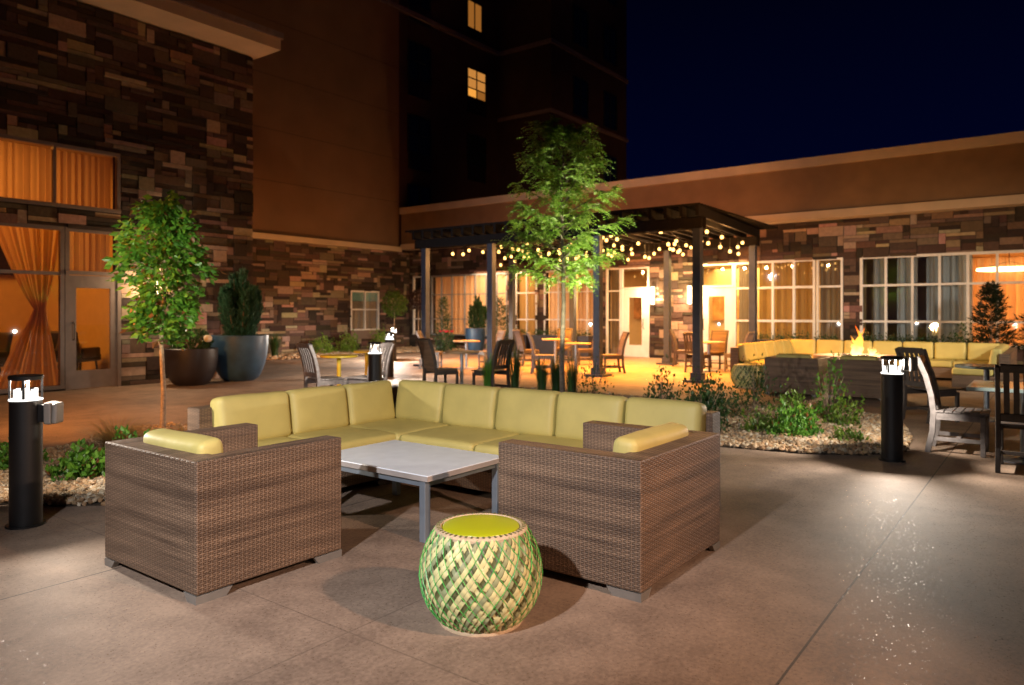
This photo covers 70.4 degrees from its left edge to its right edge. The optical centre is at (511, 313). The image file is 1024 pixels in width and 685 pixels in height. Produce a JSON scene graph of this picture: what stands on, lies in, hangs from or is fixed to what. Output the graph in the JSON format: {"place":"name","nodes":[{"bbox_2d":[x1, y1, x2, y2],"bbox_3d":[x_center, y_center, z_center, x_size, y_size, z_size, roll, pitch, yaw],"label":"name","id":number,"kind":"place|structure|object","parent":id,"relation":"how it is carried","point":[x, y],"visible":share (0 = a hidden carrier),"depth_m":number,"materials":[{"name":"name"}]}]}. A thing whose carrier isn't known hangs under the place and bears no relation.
{"place":"outdoors","nodes":[
{"label":"outdoors","id":0,"kind":"place"},
{"bbox_2d":[0,422,186,505],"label":"gravel","id":1,"kind":"structure","parent":0,"point":[82,490],"depth_m":5.94,"materials":[{"name":"gravel"}]},
{"bbox_2d":[45,438,104,481],"bbox_3d":[-3.752,1.278,6.363,0.626,0.383,0.638,0,0,37],"label":"leafy plant","id":2,"kind":"object","parent":1,"relation":"on","point":[89,460],"visible":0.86,"depth_m":6.20,"materials":[{"name":"green plant"}]},
{"bbox_2d":[45,414,178,447],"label":"straw grass","id":3,"kind":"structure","parent":1,"relation":"on","point":[109,436],"depth_m":7.70,"materials":[{"name":"green plant"}]},
{"bbox_2d":[101,190,226,426],"bbox_3d":[-4.310,-0.053,9.013,1.386,3.006,1.368,0,0,37],"label":"broadleaf tree","id":4,"kind":"object","parent":1,"relation":"on","point":[175,237],"visible":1,"depth_m":8.86,"materials":[{"name":"green plant"}]},
{"bbox_2d":[0,352,1023,684],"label":"ground","id":5,"kind":"structure","parent":0,"point":[840,570],"depth_m":3.75,"materials":[{"name":"concrete"}]},
{"bbox_2d":[5,374,46,529],"bbox_3d":[-3.340,0.932,4.984,0.240,1.036,0.240,0,0,37],"label":"bollard light","id":6,"kind":"object","parent":5,"relation":"on","point":[25,469],"visible":1,"depth_m":4.91,"materials":[{"name":"metal"}]},
{"bbox_2d":[37,401,63,424],"bbox_3d":[-3.174,0.680,4.988,0.138,0.150,0.110,0,0,-1],"label":"outlet box","id":7,"kind":"object","parent":6,"relation":"attached to","point":[51,412],"visible":1,"depth_m":4.95,"materials":[{"name":"grey plastic"}]},
{"bbox_2d":[0,0,283,394],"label":"stone wing","id":8,"kind":"structure","parent":5,"relation":"on","point":[153,99],"depth_m":14.83,"materials":[{"name":"stone"}]},
{"bbox_2d":[0,332,12,372],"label":"lounge chair","id":9,"kind":"object","parent":8,"relation":"on","point":[6,338],"visible":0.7,"depth_m":14.49,"materials":[{"name":"fabric"}]},
{"bbox_2d":[0,226,57,388],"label":"curtain","id":10,"kind":"object","parent":8,"relation":"hanging from","point":[31,249],"visible":0.84,"depth_m":13.61,"materials":[{"name":"brown fabric"}]},
{"bbox_2d":[0,222,64,393],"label":"window","id":11,"kind":"structure","parent":8,"relation":"in","point":[61,230],"depth_m":13.68,"materials":[{"name":"brown metal"}]},
{"bbox_2d":[0,141,109,208],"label":"curtain","id":12,"kind":"object","parent":8,"relation":"hanging from","point":[81,179],"visible":0.84,"depth_m":13.92,"materials":[{"name":"orange fabric"}]},
{"bbox_2d":[0,133,120,213],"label":"upper window","id":13,"kind":"structure","parent":8,"relation":"in","point":[53,145],"depth_m":13.68,"materials":[{"name":"brown metal"}]},
{"bbox_2d":[50,331,100,369],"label":"lounge chair","id":14,"kind":"object","parent":8,"relation":"on","point":[88,354],"visible":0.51,"depth_m":15.73,"materials":[{"name":"fabric"}]},
{"bbox_2d":[70,232,109,271],"bbox_3d":[-8.428,-1.220,14.360,0.053,0.780,0.900,0,0,37],"label":"curtain","id":15,"kind":"object","parent":8,"relation":"hanging from","point":[89,251],"visible":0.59,"depth_m":14.41,"materials":[{"name":"orange fabric"}]},
{"bbox_2d":[65,227,120,275],"bbox_3d":[-8.178,-1.200,14.167,0.110,0.900,1.030,0,0,37],"label":"transom window","id":16,"kind":"structure","parent":8,"relation":"in","point":[67,230],"depth_m":13.89,"materials":[{"name":"grey metal"}]},
{"bbox_2d":[69,275,116,388],"bbox_3d":[-8.153,0.350,14.148,0.133,2.180,0.890,0,0,37],"label":"door","id":17,"kind":"structure","parent":8,"relation":"in","point":[78,379],"depth_m":14.16,"materials":[{"name":"grey metal"}]},
{"bbox_2d":[164,347,217,385],"bbox_3d":[-6.568,1.075,14.842,1.040,0.750,1.040,0,0,37],"label":"planter pot","id":18,"kind":"object","parent":5,"relation":"on","point":[191,367],"visible":0.93,"depth_m":14.45,"materials":[{"name":"ceramic"}]},
{"bbox_2d":[166,328,213,348],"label":"potted shrub","id":19,"kind":"object","parent":18,"relation":"in","point":[204,336],"visible":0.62,"depth_m":14.67,"materials":[{"name":"green plant"}]},
{"bbox_2d":[104,423,341,605],"bbox_3d":[-1.686,1.058,4.265,0.980,0.784,0.920,0,0,37],"label":"club chair","id":20,"kind":"object","parent":5,"relation":"on","point":[201,516],"visible":1,"depth_m":3.91,"materials":[{"name":"brown wicker"}]},
{"bbox_2d":[211,334,268,381],"bbox_3d":[-5.947,0.955,15.839,1.200,0.990,1.200,0,0,37],"label":"planter pot","id":21,"kind":"object","parent":5,"relation":"on","point":[241,358],"visible":0.88,"depth_m":15.39,"materials":[{"name":"ceramic"}]},
{"bbox_2d":[216,266,263,335],"bbox_3d":[-5.907,-0.242,15.754,0.978,1.644,0.856,0,0,-6],"label":"yew shrub","id":22,"kind":"object","parent":21,"relation":"on","point":[241,309],"visible":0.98,"depth_m":15.66,"materials":[{"name":"green plant"}]},
{"bbox_2d":[296,343,347,387],"bbox_3d":[-2.989,0.953,11.382,0.651,1.004,0.480,0,0,-41],"label":"patio chair","id":23,"kind":"object","parent":5,"relation":"on","point":[310,365],"visible":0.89,"depth_m":11.25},
{"bbox_2d":[251,232,409,353],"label":"stone base wall","id":24,"kind":"structure","parent":5,"relation":"on","point":[307,286],"depth_m":27.05,"materials":[{"name":"brown stone"}]},
{"bbox_2d":[352,301,375,327],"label":"curtain","id":25,"kind":"object","parent":24,"relation":"hanging from","point":[357,318],"visible":1,"depth_m":28.70,"materials":[{"name":"beige fabric"}]},
{"bbox_2d":[350,290,379,330],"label":"window","id":26,"kind":"structure","parent":24,"relation":"in","point":[377,292],"depth_m":28.73,"materials":[{"name":"beige metal"}]},
{"bbox_2d":[346,342,393,383],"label":"patio chair","id":27,"kind":"object","parent":5,"relation":"on","point":[387,352],"visible":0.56,"depth_m":11.51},
{"bbox_2d":[368,341,381,381],"bbox_3d":[-2.049,0.932,10.850,0.240,1.036,0.240,0,0,8],"label":"bollard light","id":28,"kind":"object","parent":5,"relation":"on","point":[374,364],"visible":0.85,"depth_m":10.77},
{"bbox_2d":[194,0,628,346],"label":"hotel tower","id":29,"kind":"structure","parent":5,"relation":"on","point":[371,118],"depth_m":31.01,"materials":[{"name":"paint"}]},
{"bbox_2d":[407,39,431,101],"bbox_3d":[-3.997,-10.525,31.433,0.060,2.350,1.450,0,0,37],"label":"window","id":30,"kind":"structure","parent":29,"relation":"in","point":[419,56],"depth_m":31.40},
{"bbox_2d":[407,113,431,172],"bbox_3d":[-3.997,-7.375,31.433,0.060,2.350,1.450,0,0,37],"label":"window","id":31,"kind":"structure","parent":29,"relation":"in","point":[419,129],"depth_m":31.41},
{"bbox_2d":[407,183,431,206],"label":"window","id":32,"kind":"structure","parent":29,"relation":"in","point":[417,195],"depth_m":31.37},
{"bbox_2d":[407,0,431,28],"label":"window","id":33,"kind":"structure","parent":29,"relation":"in","point":[423,7],"depth_m":31.50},
{"bbox_2d":[467,0,481,42],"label":"window","id":34,"kind":"structure","parent":29,"relation":"in","point":[474,10],"depth_m":34.39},
{"bbox_2d":[467,66,485,116],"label":"window","id":35,"kind":"structure","parent":29,"relation":"in","point":[476,80],"depth_m":34.50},
{"bbox_2d":[467,132,485,182],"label":"window","id":36,"kind":"structure","parent":29,"relation":"in","point":[476,145],"depth_m":34.51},
{"bbox_2d":[573,75,588,119],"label":"window","id":37,"kind":"structure","parent":29,"relation":"in","point":[580,86],"depth_m":36.07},
{"bbox_2d":[573,3,588,50],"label":"window","id":38,"kind":"structure","parent":29,"relation":"in","point":[580,16],"depth_m":36.07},
{"bbox_2d":[603,153,616,182],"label":"window","id":39,"kind":"structure","parent":29,"relation":"in","point":[607,176],"depth_m":38.47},
{"bbox_2d":[603,90,616,131],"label":"window","id":40,"kind":"structure","parent":29,"relation":"in","point":[609,100],"depth_m":38.44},
{"bbox_2d":[603,23,616,66],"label":"window","id":41,"kind":"structure","parent":29,"relation":"in","point":[609,34],"depth_m":38.44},
{"bbox_2d":[341,440,498,542],"bbox_3d":[-0.741,1.235,5.219,1.132,0.430,0.812,0,0,37],"label":"coffee table","id":42,"kind":"object","parent":5,"relation":"on","point":[423,467],"visible":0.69,"depth_m":5.01,"materials":[{"name":"laminate"}]},
{"bbox_2d":[416,338,458,383],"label":"patio chair","id":43,"kind":"object","parent":5,"relation":"on","point":[428,355],"visible":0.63,"depth_m":13.12,"materials":[{"name":"wicker"}]},
{"bbox_2d":[187,380,720,505],"bbox_3d":[-0.492,1.048,5.594,3.450,0.805,2.290,0,0,37],"label":"corner sofa","id":44,"kind":"object","parent":5,"relation":"on","point":[481,419],"visible":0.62,"depth_m":6.10,"materials":[{"name":"fabric"}]},
{"bbox_2d":[465,328,484,353],"bbox_3d":[-1.332,0.985,26.348,0.720,0.930,0.720,0,0,37],"label":"planter pot","id":45,"kind":"object","parent":5,"relation":"on","point":[475,333],"visible":0.84,"depth_m":26.06,"materials":[{"name":"blue ceramic"}]},
{"bbox_2d":[466,295,486,328],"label":"conifer shrub","id":46,"kind":"object","parent":45,"relation":"on","point":[477,316],"visible":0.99,"depth_m":26.03,"materials":[{"name":"green plant"}]},
{"bbox_2d":[419,512,542,636],"bbox_3d":[-0.147,1.223,3.451,0.589,0.454,0.589,0,0,17],"label":"barrel stool","id":47,"kind":"object","parent":5,"relation":"on","point":[481,574],"visible":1,"depth_m":3.24,"materials":[{"name":"green wicker"}]},
{"bbox_2d":[471,339,515,387],"bbox_3d":[-0.331,0.953,12.983,0.652,1.004,0.480,0,0,39],"label":"patio chair","id":48,"kind":"object","parent":5,"relation":"on","point":[500,368],"visible":0.79,"depth_m":12.88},
{"bbox_2d":[512,329,539,365],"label":"patio chair","id":49,"kind":"object","parent":5,"relation":"on","point":[518,335],"visible":0.73,"depth_m":20.24,"materials":[{"name":"wood"}]},
{"bbox_2d":[531,328,592,356],"bbox_3d":[1.737,0.947,25.375,2.431,1.006,0.452,0,0,37],"label":"planter box","id":50,"kind":"object","parent":5,"relation":"on","point":[544,346],"visible":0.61,"depth_m":25.43,"materials":[{"name":"grey"}]},
{"bbox_2d":[405,202,777,383],"bbox_3d":[1.982,-0.432,19.810,8.900,3.765,5.340,0,0,37],"label":"pergola","id":51,"kind":"object","parent":5,"relation":"on","point":[690,222],"visible":0.74,"depth_m":18.69,"materials":[{"name":"paint"}]},
{"bbox_2d":[499,420,719,602],"bbox_3d":[0.604,1.057,4.338,0.910,0.786,1.070,0,0,37],"label":"club chair","id":52,"kind":"object","parent":5,"relation":"on","point":[627,511],"visible":0.98,"depth_m":3.92,"materials":[{"name":"brown wicker"}]},
{"bbox_2d":[603,331,629,373],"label":"patio chair","id":53,"kind":"object","parent":5,"relation":"on","point":[619,355],"visible":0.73,"depth_m":17.64,"materials":[{"name":"wood"}]},
{"bbox_2d":[683,332,710,371],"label":"patio chair","id":54,"kind":"object","parent":5,"relation":"on","point":[688,353],"visible":0.59,"depth_m":17.92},
{"bbox_2d":[399,131,1023,364],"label":"building","id":55,"kind":"structure","parent":5,"relation":"on","point":[856,213],"depth_m":21.08,"materials":[{"name":"stone"}]},
{"bbox_2d":[430,273,507,335],"bbox_3d":[-1.756,-0.350,28.770,3.960,2.440,0.110,0,0,37],"label":"window","id":56,"kind":"structure","parent":55,"relation":"in","point":[485,274],"depth_m":28.88,"materials":[{"name":"grey metal"}]},
{"bbox_2d":[436,274,505,332],"bbox_3d":[-1.635,-0.370,28.948,3.800,2.320,0.115,0,0,37],"label":"curtain","id":57,"kind":"object","parent":55,"relation":"hanging from","point":[458,301],"visible":0.47,"depth_m":29.28,"materials":[{"name":"orange fabric"}]},
{"bbox_2d":[519,273,534,334],"bbox_3d":[0.665,-0.370,27.223,0.950,2.320,0.084,0,0,37],"label":"curtain","id":58,"kind":"object","parent":55,"relation":"hanging from","point":[522,306],"visible":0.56,"depth_m":27.27,"materials":[{"name":"fabric"}]},
{"bbox_2d":[516,272,537,334],"bbox_3d":[0.538,-0.350,27.054,0.990,2.440,0.110,0,0,37],"label":"window","id":59,"kind":"structure","parent":55,"relation":"in","point":[517,292],"depth_m":27.03,"materials":[{"name":"white metal"}]},
{"bbox_2d":[550,272,568,334],"bbox_3d":[1.827,-0.370,26.356,1.150,2.320,0.099,0,0,37],"label":"curtain","id":60,"kind":"object","parent":55,"relation":"hanging from","point":[553,309],"visible":0.28,"depth_m":26.50,"materials":[{"name":"orange fabric"}]},
{"bbox_2d":[544,269,592,335],"bbox_3d":[2.139,-0.350,25.856,2.390,2.440,0.110,0,0,37],"label":"window","id":61,"kind":"structure","parent":55,"relation":"in","point":[558,292],"depth_m":26.17,"materials":[{"name":"white metal"}]},
{"bbox_2d":[578,271,592,335],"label":"curtain","id":62,"kind":"object","parent":55,"relation":"hanging from","point":[582,307],"visible":0.37,"depth_m":25.79,"materials":[{"name":"orange fabric"}]},
{"bbox_2d":[611,270,618,353],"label":"curtain","id":63,"kind":"object","parent":55,"relation":"hanging from","point":[614,310],"visible":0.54,"depth_m":25.10,"materials":[{"name":"beige fabric"}]},
{"bbox_2d":[623,289,646,356],"bbox_3d":[4.121,0.310,24.334,0.915,2.260,0.133,0,0,37],"label":"door","id":64,"kind":"structure","parent":55,"relation":"in","point":[630,350],"depth_m":24.34,"materials":[{"name":"white wood"}]},
{"bbox_2d":[703,287,731,359],"bbox_3d":[6.383,0.310,22.642,0.975,2.260,0.133,0,0,37],"label":"door","id":65,"kind":"structure","parent":55,"relation":"in","point":[722,291],"depth_m":22.62,"materials":[{"name":"white wood"}]},
{"bbox_2d":[712,296,738,320],"bbox_3d":[7.960,-0.200,26.666,1.200,0.900,0.060,0,0,37],"label":"wall picture","id":66,"kind":"object","parent":55,"relation":"attached to","point":[718,308],"depth_m":26.84},
{"bbox_2d":[739,264,748,343],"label":"curtain","id":67,"kind":"object","parent":55,"relation":"hanging from","point":[743,298],"visible":0.46,"depth_m":22.39,"materials":[{"name":"beige fabric"}]},
{"bbox_2d":[759,261,812,339],"bbox_3d":[8.173,-0.370,21.609,1.600,2.320,0.093,0,0,37],"label":"curtain","id":68,"kind":"object","parent":55,"relation":"hanging from","point":[804,296],"visible":0.65,"depth_m":21.58,"materials":[{"name":"fabric"}]},
{"bbox_2d":[757,259,815,339],"bbox_3d":[8.047,-0.360,21.436,1.755,2.460,0.110,0,0,37],"label":"window","id":69,"kind":"structure","parent":55,"relation":"in","point":[773,287],"depth_m":21.27,"materials":[{"name":"white glass"}]},
{"bbox_2d":[816,257,842,339],"bbox_3d":[9.058,-0.360,20.680,0.710,2.460,0.110,0,0,37],"label":"window","id":70,"kind":"structure","parent":55,"relation":"in","point":[841,259],"depth_m":20.64,"materials":[{"name":"white metal"}]},
{"bbox_2d":[820,260,839,339],"bbox_3d":[9.182,-0.370,20.856,0.600,2.320,0.074,0,0,34],"label":"curtain","id":71,"kind":"object","parent":55,"relation":"hanging from","point":[829,297],"visible":0.68,"depth_m":20.88,"materials":[{"name":"beige fabric"}]},
{"bbox_2d":[873,258,883,341],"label":"curtain","id":72,"kind":"object","parent":55,"relation":"hanging from","point":[878,292],"visible":0.67,"depth_m":20.12,"materials":[{"name":"grey fabric"}]},
{"bbox_2d":[897,257,917,341],"bbox_3d":[10.735,-0.370,19.692,0.498,2.320,0.101,0,0,35],"label":"curtain","id":73,"kind":"object","parent":55,"relation":"hanging from","point":[903,292],"visible":0.69,"depth_m":19.73,"materials":[{"name":"grey fabric"}]},
{"bbox_2d":[860,250,1023,348],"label":"window","id":74,"kind":"structure","parent":55,"relation":"in","point":[967,283],"depth_m":19.10,"materials":[{"name":"white glass"}]},
{"bbox_2d":[926,255,971,342],"bbox_3d":[11.516,-0.370,19.108,1.050,2.320,0.132,0,0,37],"label":"curtain","id":75,"kind":"object","parent":55,"relation":"hanging from","point":[953,297],"visible":0.68,"depth_m":19.13,"materials":[{"name":"grey fabric"}]},
{"bbox_2d":[972,257,1023,345],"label":"curtain","id":76,"kind":"object","parent":55,"relation":"hanging from","point":[1015,294],"visible":0.39,"depth_m":19.68,"materials":[{"name":"orange fabric"}]},
{"bbox_2d":[703,330,728,369],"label":"patio chair","id":77,"kind":"object","parent":5,"relation":"on","point":[719,349],"visible":0.85,"depth_m":19.35,"materials":[{"name":"wood"}]},
{"bbox_2d":[731,364,761,387],"bbox_3d":[4.643,1.223,14.386,0.589,0.454,0.589,0,0,7],"label":"barrel stool","id":78,"kind":"object","parent":5,"relation":"on","point":[736,370],"visible":0.72,"depth_m":14.19,"materials":[{"name":"green wicker"}]},
{"bbox_2d":[764,353,829,396],"bbox_3d":[5.188,1.081,13.178,0.921,0.737,0.865,0,0,37],"label":"club chair","id":79,"kind":"object","parent":5,"relation":"on","point":[800,371],"visible":0.96,"depth_m":12.83,"materials":[{"name":"brown wicker"}]},
{"bbox_2d":[827,355,894,400],"bbox_3d":[6.081,1.081,12.585,0.921,0.737,0.865,0,0,39],"label":"club chair","id":80,"kind":"object","parent":5,"relation":"on","point":[863,373],"visible":0.7,"depth_m":12.24,"materials":[{"name":"brown wicker"}]},
{"bbox_2d":[730,339,1016,387],"bbox_3d":[7.829,1.020,15.699,4.970,0.769,3.720,0,0,37],"label":"corner sofa","id":81,"kind":"object","parent":5,"relation":"on","point":[945,357],"visible":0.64,"depth_m":16.04,"materials":[{"name":"fabric"}]},
{"bbox_2d":[878,356,905,462],"bbox_3d":[3.765,0.932,7.187,0.240,1.036,0.240,0,0,20],"label":"bollard light","id":82,"kind":"object","parent":5,"relation":"on","point":[891,413],"visible":1,"depth_m":7.11,"materials":[{"name":"metal"}]},
{"bbox_2d":[856,330,957,343],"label":"hedge","id":83,"kind":"object","parent":5,"relation":"on","point":[914,340],"visible":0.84,"depth_m":18.86,"materials":[{"name":"green plant"}]},
{"bbox_2d":[895,347,960,423],"bbox_3d":[5.633,0.953,9.839,0.652,1.004,0.480,0,0,-18],"label":"patio chair","id":84,"kind":"object","parent":5,"relation":"on","point":[911,386],"visible":0.66,"depth_m":9.81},
{"bbox_2d":[917,355,991,457],"bbox_3d":[4.662,0.953,7.664,0.652,1.004,0.480,0,0,37],"label":"patio chair","id":85,"kind":"object","parent":5,"relation":"on","point":[939,412],"visible":0.99,"depth_m":7.58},
{"bbox_2d":[954,364,999,421],"bbox_3d":[6.528,1.080,9.978,0.760,0.740,0.760,0,0,37],"label":"patio table","id":86,"kind":"object","parent":5,"relation":"on","point":[986,368],"visible":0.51,"depth_m":9.95,"materials":[{"name":"grey metal"}]},
{"bbox_2d":[966,380,1023,464],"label":"patio table","id":87,"kind":"object","parent":5,"relation":"on","point":[980,385],"visible":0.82,"depth_m":7.14,"materials":[{"name":"brown wood"}]},
{"bbox_2d":[994,364,1023,472],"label":"patio chair","id":88,"kind":"object","parent":5,"relation":"on","point":[1007,419],"visible":1,"depth_m":6.58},
{"bbox_2d":[499,386,912,454],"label":"gravel","id":89,"kind":"structure","parent":0,"point":[734,436],"depth_m":8.21,"materials":[{"name":"gravel"}]},
{"bbox_2d":[505,346,524,387],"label":"upright grass","id":90,"kind":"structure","parent":89,"relation":"on","point":[514,365],"depth_m":12.94,"materials":[{"name":"green plant"}]},
{"bbox_2d":[532,354,550,389],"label":"upright grass","id":91,"kind":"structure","parent":89,"relation":"on","point":[541,375],"depth_m":12.29,"materials":[{"name":"green plant"}]},
{"bbox_2d":[490,114,639,391],"bbox_3d":[0.756,-0.724,10.793,2.130,4.349,2.096,0,0,-15],"label":"feathery tree","id":92,"kind":"object","parent":89,"relation":"on","point":[562,136],"visible":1,"depth_m":10.67,"materials":[{"name":"green plant"}]},
{"bbox_2d":[564,354,581,392],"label":"upright grass","id":93,"kind":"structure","parent":89,"relation":"on","point":[571,377],"depth_m":12.04,"materials":[{"name":"green plant"}]},
{"bbox_2d":[577,346,614,394],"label":"loose shrub","id":94,"kind":"object","parent":89,"relation":"on","point":[594,384],"visible":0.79,"depth_m":12.18,"materials":[{"name":"green plant"}]},
{"bbox_2d":[643,350,684,400],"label":"loose shrub","id":95,"kind":"object","parent":89,"relation":"on","point":[662,388],"visible":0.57,"depth_m":10.52,"materials":[{"name":"green plant"}]},
{"bbox_2d":[676,365,730,430],"bbox_3d":[2.327,0.987,8.787,0.681,0.959,0.670,0,0,5],"label":"loose shrub","id":96,"kind":"object","parent":89,"relation":"on","point":[705,395],"visible":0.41,"depth_m":8.73,"materials":[{"name":"green plant"}]},
{"bbox_2d":[692,371,753,417],"bbox_3d":[2.859,1.131,10.089,0.834,0.713,0.680,0,0,-3],"label":"loose shrub","id":97,"kind":"object","parent":89,"relation":"on","point":[728,400],"visible":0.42,"depth_m":9.97,"materials":[{"name":"green plant"}]},
{"bbox_2d":[732,353,781,409],"bbox_3d":[3.630,1.014,10.832,0.711,0.876,0.687,0,0,37],"label":"loose shrub","id":98,"kind":"object","parent":89,"relation":"on","point":[754,392],"visible":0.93,"depth_m":10.86,"materials":[{"name":"green plant"}]},
{"bbox_2d":[739,397,774,431],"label":"loose shrub","id":99,"kind":"object","parent":89,"relation":"on","point":[759,423],"visible":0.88,"depth_m":8.69,"materials":[{"name":"green plant"}]},
{"bbox_2d":[764,394,823,437],"bbox_3d":[3.300,1.195,8.535,0.690,0.517,0.746,0,0,10],"label":"loose shrub","id":100,"kind":"object","parent":89,"relation":"on","point":[784,423],"visible":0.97,"depth_m":8.39,"materials":[{"name":"green plant"}]},
{"bbox_2d":[767,377,821,426],"bbox_3d":[3.506,1.118,9.072,0.671,0.670,0.605,0,0,-33],"label":"loose shrub","id":101,"kind":"object","parent":89,"relation":"on","point":[790,401],"visible":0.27,"depth_m":9.03,"materials":[{"name":"green plant"}]},
{"bbox_2d":[809,351,852,418],"bbox_3d":[4.274,0.966,9.779,0.610,0.971,0.645,0,0,37],"label":"loose shrub","id":102,"kind":"object","parent":89,"relation":"on","point":[825,398],"visible":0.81,"depth_m":9.74,"materials":[{"name":"green plant"}]},
{"bbox_2d":[821,389,865,426],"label":"loose shrub","id":103,"kind":"object","parent":89,"relation":"on","point":[838,415],"visible":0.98,"depth_m":9.17,"materials":[{"name":"green plant"}]},
{"bbox_2d":[828,423,870,441],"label":"loose shrub","id":104,"kind":"object","parent":89,"relation":"on","point":[849,433],"visible":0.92,"depth_m":8.06,"materials":[{"name":"green plant"}]},
{"bbox_2d":[626,0,1023,179],"label":"sky","id":105,"kind":"structure","parent":0,"point":[713,84],"materials":[{"name":"blue"}]},
{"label":"bed soil","id":106,"kind":"structure","parent":0,"visible":0},
{"bbox_2d":[266,346,464,359],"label":"gravel","id":107,"kind":"structure","parent":106,"relation":"on","point":[292,355],"depth_m":25.32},
{"bbox_2d":[379,290,408,329],"bbox_3d":[-4.461,0.263,27.577,1.100,2.374,1.093,0,0,37],"label":"tree","id":108,"kind":"object","parent":106,"relation":"on","point":[388,310],"visible":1,"depth_m":27.42,"materials":[{"name":"green plant"}]},
{"bbox_2d":[437,340,449,350],"bbox_3d":[-2.614,1.220,27.557,0.520,0.460,0.520,0,0,37],"label":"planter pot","id":109,"kind":"object","parent":106,"relation":"on","point":[442,344],"visible":0.25,"depth_m":27.34,"materials":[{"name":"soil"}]},
{"bbox_2d":[430,296,452,339],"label":"conifer shrub","id":110,"kind":"object","parent":109,"relation":"on","point":[443,304],"visible":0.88,"depth_m":27.53,"materials":[{"name":"green plant"}]},
{"bbox_3d":[11.289,1.195,17.094,0.680,0.510,0.680,0,0,37],"label":"planter pot","id":111,"kind":"object","parent":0,"visible":0},
{"bbox_2d":[964,280,1022,347],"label":"conifer shrub","id":112,"kind":"object","parent":111,"relation":"in","point":[992,294],"visible":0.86,"depth_m":17.00,"materials":[{"name":"green plant"}]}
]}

